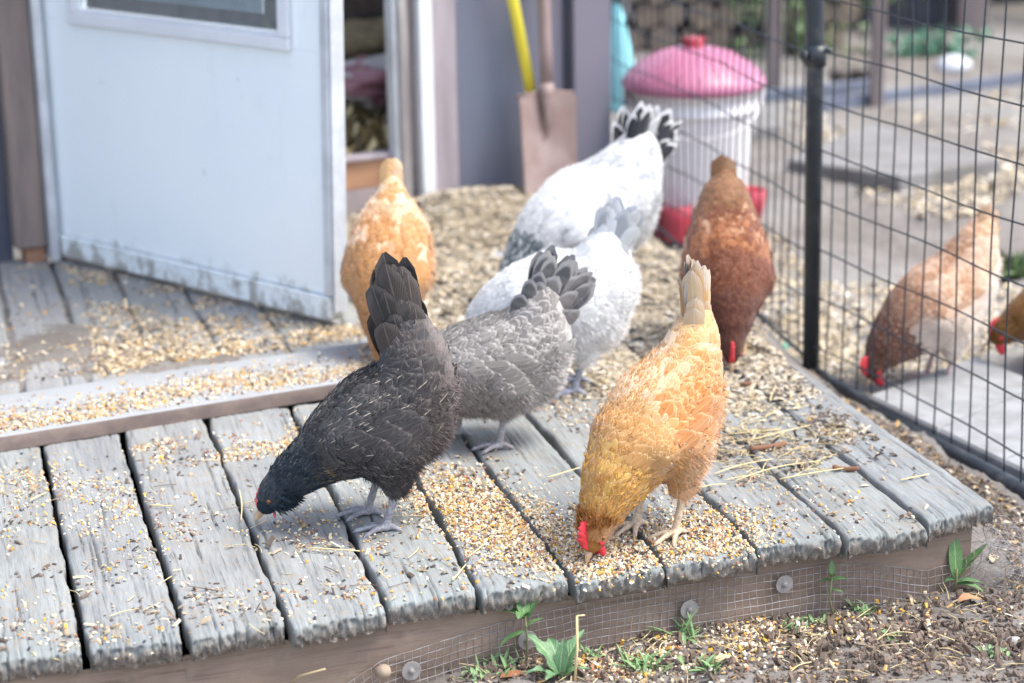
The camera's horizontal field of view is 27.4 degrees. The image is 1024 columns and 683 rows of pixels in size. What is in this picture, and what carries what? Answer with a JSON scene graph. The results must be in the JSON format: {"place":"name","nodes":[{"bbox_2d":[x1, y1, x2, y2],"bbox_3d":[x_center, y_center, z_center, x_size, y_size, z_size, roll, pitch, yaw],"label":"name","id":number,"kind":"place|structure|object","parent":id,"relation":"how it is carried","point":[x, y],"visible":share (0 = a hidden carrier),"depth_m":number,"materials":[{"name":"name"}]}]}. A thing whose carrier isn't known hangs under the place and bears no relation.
{"place":"outdoors","nodes":[
{"label":"outdoors","id":0,"kind":"place"},
{"bbox_2d":[0,0,1023,682],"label":"ground","id":1,"kind":"structure","parent":0,"point":[64,336],"depth_m":5.67,"materials":[{"name":"soil"}]},
{"bbox_2d":[0,0,610,320],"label":"chicken coop","id":2,"kind":"structure","parent":1,"relation":"on","point":[198,144],"depth_m":4.87,"materials":[{"name":"paint"}]},
{"bbox_2d":[40,0,347,320],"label":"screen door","id":3,"kind":"structure","parent":2,"relation":"in","point":[199,144],"depth_m":4.67,"materials":[{"name":"paint"}]},
{"bbox_2d":[611,2,634,112],"bbox_3d":[0.332,-1.122,6.490,0.115,0.843,0.074,-1,16,0],"label":"hanging bag","id":4,"kind":"object","parent":2,"relation":"hanging from","point":[623,71],"visible":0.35,"depth_m":6.54,"materials":[{"name":"teal plastic"}]},
{"bbox_2d":[290,668,325,682],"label":"dry weed","id":5,"kind":"object","parent":1,"relation":"on","point":[298,677],"visible":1,"depth_m":3.03,"materials":[{"name":"beige plant"}]},
{"bbox_2d":[374,664,390,679],"bbox_3d":[-0.191,0.487,3.101,0.025,0.023,0.021,-1,16,0],"label":"stone","id":6,"kind":"object","parent":1,"relation":"on","point":[382,671],"visible":1,"depth_m":3.09,"materials":[{"name":"beige stone"}]},
{"bbox_2d":[420,193,526,265],"bbox_3d":[0.044,-0.243,5.408,0.870,0.215,0.465,-9,18,-25],"label":"litter mound","id":7,"kind":"object","parent":1,"relation":"on","point":[490,220],"visible":0.18,"depth_m":5.40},
{"bbox_2d":[458,654,510,682],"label":"grass tuft","id":8,"kind":"object","parent":1,"relation":"on","point":[474,673],"visible":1,"depth_m":3.14,"materials":[{"name":"green plant"}]},
{"bbox_2d":[0,255,993,682],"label":"wooden deck","id":9,"kind":"structure","parent":1,"relation":"on","point":[342,641],"depth_m":3.39,"materials":[{"name":"grey wood"}]},
{"bbox_2d":[0,262,366,385],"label":"shavings","id":10,"kind":"object","parent":9,"relation":"on","point":[325,334],"visible":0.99,"depth_m":4.45},
{"bbox_2d":[254,252,465,537],"bbox_3d":[-0.233,0.084,3.315,0.319,0.449,0.208,-10,19,-29],"label":"hen","id":11,"kind":"object","parent":9,"relation":"on","point":[385,422],"visible":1,"depth_m":3.28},
{"bbox_2d":[339,158,436,360],"bbox_3d":[-0.249,-0.162,4.210,0.246,0.383,0.234,-16,22,-42],"label":"hen","id":12,"kind":"object","parent":9,"relation":"on","point":[391,220],"visible":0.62,"depth_m":4.16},
{"bbox_2d":[0,348,935,669],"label":"chaff","id":13,"kind":"object","parent":9,"relation":"on","point":[718,450],"visible":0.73,"depth_m":3.61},
{"bbox_2d":[749,441,786,451],"bbox_3d":[0.453,0.187,3.705,0.073,0.014,0.013,-7,17,-20],"label":"bark stick","id":14,"kind":"object","parent":13,"relation":"on","point":[778,445],"visible":1,"depth_m":3.70,"materials":[{"name":"brown wood"}]},
{"bbox_2d":[0,331,941,679],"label":"spilled feed","id":15,"kind":"object","parent":9,"relation":"on","point":[536,547],"visible":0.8,"depth_m":3.41},
{"bbox_2d":[29,385,928,580],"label":"loose straws","id":16,"kind":"object","parent":9,"relation":"on","point":[455,576],"visible":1,"depth_m":3.57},
{"bbox_2d":[439,245,596,454],"bbox_3d":[-0.050,0.010,3.718,0.407,0.358,0.198,-3,16,-6],"label":"hen","id":17,"kind":"object","parent":9,"relation":"on","point":[513,359],"visible":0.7,"depth_m":3.67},
{"bbox_2d":[410,476,683,680],"bbox_3d":[0.055,0.379,3.361,0.619,0.176,0.266,9,19,31],"label":"spilled feed","id":18,"kind":"object","parent":9,"relation":"on","point":[532,537],"visible":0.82,"depth_m":3.40},
{"bbox_2d":[464,192,643,397],"bbox_3d":[0.070,-0.094,4.010,0.368,0.390,0.216,1,16,8],"label":"hen","id":19,"kind":"object","parent":9,"relation":"on","point":[603,252],"visible":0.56,"depth_m":3.94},
{"bbox_2d":[572,254,731,564],"bbox_3d":[0.207,0.098,3.271,0.213,0.439,0.304,39,43,65],"label":"hen","id":20,"kind":"object","parent":9,"relation":"on","point":[658,419],"visible":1,"depth_m":3.22,"materials":[{"name":"orange"}]},
{"bbox_2d":[349,503,1023,682],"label":"hardware cloth","id":21,"kind":"object","parent":9,"relation":"attached to","point":[411,670],"visible":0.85,"depth_m":3.30,"materials":[{"name":"metal"}]},
{"bbox_2d":[562,340,818,420],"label":"thin litter","id":22,"kind":"object","parent":9,"relation":"on","point":[629,363],"visible":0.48,"depth_m":4.12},
{"bbox_2d":[739,382,757,386],"bbox_3d":[0.457,0.082,4.057,0.037,0.010,0.010,2,17,10],"label":"bark stick","id":23,"kind":"object","parent":22,"relation":"on","point":[746,384],"visible":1,"depth_m":4.05,"materials":[{"name":"brown wood"}]},
{"bbox_2d":[676,155,778,371],"bbox_3d":[0.436,-0.165,4.245,0.213,0.385,0.340,0,16,2],"label":"hen","id":24,"kind":"object","parent":9,"relation":"on","point":[726,242],"visible":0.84,"depth_m":4.19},
{"bbox_2d":[832,465,858,471],"bbox_3d":[0.571,0.217,3.591,0.046,0.012,0.010,3,17,14],"label":"bark stick","id":25,"kind":"object","parent":9,"relation":"on","point":[851,468],"visible":1,"depth_m":3.59,"materials":[{"name":"brown wood"}]},
{"bbox_2d":[493,252,503,261],"bbox_3d":[-0.030,-0.204,5.095,0.044,0.022,0.035,-1,16,0],"label":"stone","id":26,"kind":"object","parent":1,"relation":"on","point":[499,253],"visible":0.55,"depth_m":5.09,"materials":[{"name":"beige stone"}]},
{"bbox_2d":[481,647,521,673],"bbox_3d":[-0.012,0.476,3.164,0.064,0.033,0.071,-9,18,-24],"label":"grass tuft","id":27,"kind":"object","parent":1,"relation":"on","point":[505,660],"visible":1,"depth_m":3.17,"materials":[{"name":"green plant"}]},
{"bbox_2d":[500,670,525,677],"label":"dry leaf","id":28,"kind":"object","parent":1,"relation":"on","point":[511,673],"visible":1,"depth_m":3.13,"materials":[{"name":"orange plant"}]},
{"bbox_2d":[498,592,541,660],"bbox_3d":[0.013,0.439,3.157,0.080,0.124,0.059,-8,18,-21],"label":"broadleaf weed","id":29,"kind":"object","parent":1,"relation":"on","point":[525,611],"visible":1,"depth_m":3.15,"materials":[{"name":"green plant"}]},
{"bbox_2d":[507,0,535,92],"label":"hoe","id":30,"kind":"object","parent":1,"relation":"on","point":[521,45],"visible":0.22,"depth_m":5.54,"materials":[{"name":"wood"}]},
{"bbox_2d":[31,236,1023,682],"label":"fine straw","id":31,"kind":"object","parent":1,"relation":"on","point":[815,464],"visible":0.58,"depth_m":3.36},
{"bbox_2d":[516,0,576,198],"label":"spade","id":32,"kind":"object","parent":1,"relation":"on","point":[548,116],"visible":0.69,"depth_m":5.58,"materials":[{"name":"metal"}]},
{"bbox_2d":[524,629,589,679],"bbox_3d":[0.067,0.473,3.123,0.099,0.059,0.087,-1,16,0],"label":"weed","id":33,"kind":"object","parent":1,"relation":"on","point":[558,655],"visible":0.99,"depth_m":3.13,"materials":[{"name":"green plant"}]},
{"bbox_2d":[346,184,786,357],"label":"deep litter","id":34,"kind":"object","parent":1,"relation":"on","point":[447,271],"visible":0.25,"depth_m":4.93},
{"bbox_2d":[574,615,584,680],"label":"dry weed","id":35,"kind":"object","parent":1,"relation":"on","point":[576,661],"visible":1,"depth_m":3.11,"materials":[{"name":"beige plant"}]},
{"bbox_2d":[498,101,682,272],"bbox_3d":[0.166,-0.294,4.611,0.408,0.459,0.300,1,16,7],"label":"hen","id":36,"kind":"object","parent":1,"relation":"on","point":[561,208],"visible":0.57,"depth_m":4.55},
{"bbox_2d":[579,645,605,659],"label":"grass tuft","id":37,"kind":"object","parent":1,"relation":"on","point":[591,653],"visible":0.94,"depth_m":3.20,"materials":[{"name":"green plant"}]},
{"bbox_2d":[588,657,600,665],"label":"dry leaf","id":38,"kind":"object","parent":1,"relation":"on","point":[592,661],"visible":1,"depth_m":3.18,"materials":[{"name":"beige plant"}]},
{"bbox_2d":[609,643,674,674],"bbox_3d":[0.195,0.479,3.164,0.102,0.034,0.065,-1,16,0],"label":"grass tuft","id":39,"kind":"object","parent":1,"relation":"on","point":[647,658],"visible":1,"depth_m":3.17,"materials":[{"name":"green plant"}]},
{"bbox_2d":[642,609,704,643],"bbox_3d":[0.251,0.439,3.255,0.103,0.049,0.069,-1,16,0],"label":"grass tuft","id":40,"kind":"object","parent":1,"relation":"on","point":[685,632],"visible":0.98,"depth_m":3.25,"materials":[{"name":"green plant"}]},
{"bbox_2d":[622,35,765,244],"bbox_3d":[0.506,-0.566,5.789,0.406,0.551,0.422,-1,16,0],"label":"poultry feeder","id":41,"kind":"object","parent":1,"relation":"on","point":[628,85],"visible":0.59,"depth_m":5.66,"materials":[{"name":"white plastic"}]},
{"bbox_2d":[674,653,723,673],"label":"grass tuft","id":42,"kind":"object","parent":1,"relation":"on","point":[704,662],"visible":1,"depth_m":3.15,"materials":[{"name":"green plant"}]},
{"bbox_2d":[611,0,806,356],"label":"fence panel","id":43,"kind":"object","parent":1,"relation":"on","point":[766,321],"visible":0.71,"depth_m":4.97,"materials":[{"name":"black metal"}]},
{"bbox_2d":[712,654,738,663],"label":"dry leaf","id":44,"kind":"object","parent":1,"relation":"on","point":[723,656],"visible":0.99,"depth_m":3.17,"materials":[{"name":"yellow plant"}]},
{"bbox_2d":[537,591,932,682],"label":"dropped feed","id":45,"kind":"object","parent":1,"relation":"on","point":[739,648],"visible":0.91,"depth_m":3.22},
{"bbox_2d":[448,584,1023,682],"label":"soil clods","id":46,"kind":"object","parent":1,"relation":"on","point":[916,636],"visible":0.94,"depth_m":3.22,"materials":[{"name":"brown soil"}]},
{"bbox_2d":[448,369,1023,682],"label":"ground litter","id":47,"kind":"object","parent":1,"relation":"on","point":[975,486],"visible":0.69,"depth_m":3.33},
{"bbox_2d":[612,0,861,52],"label":"log pile","id":48,"kind":"object","parent":1,"relation":"on","point":[842,14],"visible":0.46,"depth_m":9.08,"materials":[{"name":"brown wood"}]},
{"bbox_2d":[765,0,782,88],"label":"timber post","id":49,"kind":"object","parent":1,"relation":"on","point":[773,51],"depth_m":7.94,"materials":[{"name":"brown wood"}]},
{"bbox_2d":[779,616,808,633],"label":"grass tuft","id":50,"kind":"object","parent":1,"relation":"on","point":[789,625],"visible":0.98,"depth_m":3.30,"materials":[{"name":"green plant"}]},
{"bbox_2d":[723,0,870,62],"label":"bush","id":51,"kind":"object","parent":1,"relation":"on","point":[791,36],"visible":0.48,"depth_m":8.94,"materials":[{"name":"green plant"}]},
{"bbox_2d":[764,79,868,102],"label":"timber beam","id":52,"kind":"structure","parent":1,"relation":"on","point":[855,86],"depth_m":7.95,"materials":[{"name":"grey wood"}]},
{"bbox_2d":[804,610,829,623],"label":"grass tuft","id":53,"kind":"object","parent":1,"relation":"on","point":[812,620],"visible":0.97,"depth_m":3.35,"materials":[{"name":"green plant"}]},
{"bbox_2d":[819,559,846,614],"bbox_3d":[0.512,0.399,3.343,0.048,0.105,0.023,-1,16,0],"label":"broadleaf weed","id":54,"kind":"object","parent":1,"relation":"on","point":[832,570],"visible":1,"depth_m":3.34,"materials":[{"name":"green plant"}]},
{"bbox_2d":[655,231,1023,383],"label":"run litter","id":55,"kind":"object","parent":1,"relation":"on","point":[833,332],"visible":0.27,"depth_m":5.02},
{"bbox_2d":[827,61,869,81],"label":"bush","id":56,"kind":"object","parent":1,"relation":"on","point":[855,73],"visible":0.48,"depth_m":8.16,"materials":[{"name":"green plant"}]},
{"bbox_2d":[844,599,875,616],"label":"grass tuft","id":57,"kind":"object","parent":1,"relation":"on","point":[862,609],"visible":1,"depth_m":3.37,"materials":[{"name":"green plant"}]},
{"bbox_2d":[832,0,902,29],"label":"bush","id":58,"kind":"object","parent":1,"relation":"on","point":[853,25],"visible":0.14,"depth_m":9.58,"materials":[{"name":"green plant"}]},
{"bbox_2d":[869,0,886,106],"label":"timber post","id":59,"kind":"object","parent":1,"relation":"on","point":[874,79],"depth_m":7.70,"materials":[{"name":"wood"}]},
{"bbox_2d":[877,629,901,641],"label":"grass tuft","id":60,"kind":"object","parent":1,"relation":"on","point":[884,632],"visible":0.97,"depth_m":3.28,"materials":[{"name":"green plant"}]},
{"bbox_2d":[787,123,999,192],"bbox_3d":[1.162,-0.588,6.774,0.631,0.065,0.715,-11,19,-31],"label":"stepping slab","id":61,"kind":"object","parent":1,"relation":"on","point":[985,165],"depth_m":6.59,"materials":[{"name":"grey concrete"}]},
{"bbox_2d":[787,76,1023,219],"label":"litter","id":62,"kind":"object","parent":1,"relation":"on","point":[984,198],"visible":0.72,"depth_m":6.37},
{"bbox_2d":[799,0,1023,499],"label":"fence panel","id":63,"kind":"object","parent":1,"relation":"on","point":[813,54],"visible":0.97,"depth_m":4.25,"materials":[{"name":"black metal"}]},
{"bbox_2d":[823,73,1021,111],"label":"timber beam","id":64,"kind":"structure","parent":1,"relation":"on","point":[855,100],"depth_m":7.93,"materials":[{"name":"grey wood"}]},
{"bbox_2d":[837,0,1023,27],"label":"shed","id":65,"kind":"structure","parent":1,"relation":"on","point":[936,13],"depth_m":9.73,"materials":[{"name":"grey wood"}]},
{"bbox_2d":[885,24,991,58],"bbox_3d":[1.807,-1.278,8.930,0.506,0.172,0.320,-1,16,0],"label":"bush","id":66,"kind":"object","parent":1,"relation":"on","point":[935,48],"visible":0.7,"depth_m":8.88,"materials":[{"name":"green plant"}]},
{"bbox_2d":[869,357,1021,435],"bbox_3d":[0.932,0.129,4.393,0.465,0.057,0.228,-16,22,-41],"label":"paver","id":67,"kind":"object","parent":1,"relation":"on","point":[961,395],"visible":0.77,"depth_m":4.36,"materials":[{"name":"concrete"}]},
{"bbox_2d":[859,204,1004,386],"bbox_3d":[0.895,-0.097,4.477,0.315,0.384,0.227,1,16,5],"label":"hen","id":68,"kind":"object","parent":67,"relation":"on","point":[929,332],"visible":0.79,"depth_m":4.42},
{"bbox_2d":[936,54,971,74],"bbox_3d":[1.782,-1.112,8.473,0.139,0.088,0.108,-1,16,0],"label":"stone","id":69,"kind":"object","parent":1,"relation":"on","point":[953,63],"visible":0.79,"depth_m":8.44,"materials":[{"name":"white stone"}]},
{"bbox_2d":[944,538,986,591],"bbox_3d":[0.744,0.365,3.441,0.071,0.112,0.039,1,16,7],"label":"broadleaf weed","id":70,"kind":"object","parent":1,"relation":"on","point":[957,562],"visible":0.94,"depth_m":3.44,"materials":[{"name":"green plant"}]},
{"bbox_2d":[958,593,982,601],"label":"dry leaf","id":71,"kind":"object","parent":1,"relation":"on","point":[964,596],"visible":1,"depth_m":3.38,"materials":[{"name":"plant"}]},
{"bbox_2d":[952,0,989,31],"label":"timber post","id":72,"kind":"object","parent":1,"relation":"on","point":[974,17],"depth_m":9.55,"materials":[{"name":"wood"}]},
{"bbox_2d":[939,395,1023,469],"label":"paver","id":73,"kind":"object","parent":1,"relation":"on","point":[995,429],"visible":0.58,"depth_m":4.13,"materials":[{"name":"concrete"}]},
{"bbox_2d":[975,644,1009,658],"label":"grass tuft","id":74,"kind":"object","parent":1,"relation":"on","point":[990,652],"visible":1,"depth_m":3.19,"materials":[{"name":"green plant"}]},
{"bbox_2d":[989,553,998,561],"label":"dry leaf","id":75,"kind":"object","parent":1,"relation":"on","point":[993,559],"visible":0.54,"depth_m":3.58,"materials":[{"name":"beige plant"}]},
{"bbox_2d":[983,287,1023,354],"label":"hen","id":76,"kind":"object","parent":1,"relation":"on","point":[1015,318],"visible":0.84,"depth_m":4.53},
{"bbox_2d":[998,249,1023,281],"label":"weed sprig","id":77,"kind":"object","parent":1,"relation":"on","point":[1016,266],"visible":0.26,"depth_m":5.38,"materials":[{"name":"green plant"}]},
{"bbox_2d":[1005,636,1019,645],"bbox_3d":[0.776,0.465,3.248,0.026,0.018,0.022,-1,16,0],"label":"stone","id":78,"kind":"object","parent":1,"relation":"on","point":[1015,639],"visible":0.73,"depth_m":3.24,"materials":[{"name":"grey stone"}]},
{"bbox_2d":[1005,452,1023,480],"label":"paver","id":79,"kind":"object","parent":1,"relation":"on","point":[1012,465],"visible":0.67,"depth_m":3.95,"materials":[{"name":"concrete"}]},
{"bbox_2d":[753,111,779,140],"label":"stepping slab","id":80,"kind":"structure","parent":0,"point":[772,123],"depth_m":7.15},
{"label":"bedding floor","id":81,"kind":"structure","parent":0,"visible":0},
{"bbox_2d":[290,37,388,153],"bbox_3d":[-0.710,-0.703,5.855,0.638,0.295,0.928,-9,18,-26],"label":"coop bedding","id":82,"kind":"object","parent":81,"relation":"on","point":[366,127],"visible":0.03,"depth_m":5.73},
{"bbox_2d":[344,53,387,109],"bbox_3d":[-0.382,-0.727,5.907,0.328,0.151,0.217,-15,21,-40],"label":"feed sack","id":83,"kind":"object","parent":82,"relation":"on","point":[365,81],"visible":0.48,"depth_m":5.81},
{"bbox_2d":[343,17,385,60],"bbox_3d":[-0.422,-0.838,6.156,0.445,0.205,0.263,-15,22,-40],"label":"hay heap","id":84,"kind":"object","parent":81,"relation":"on","point":[365,37],"visible":0.2,"depth_m":6.03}
]}

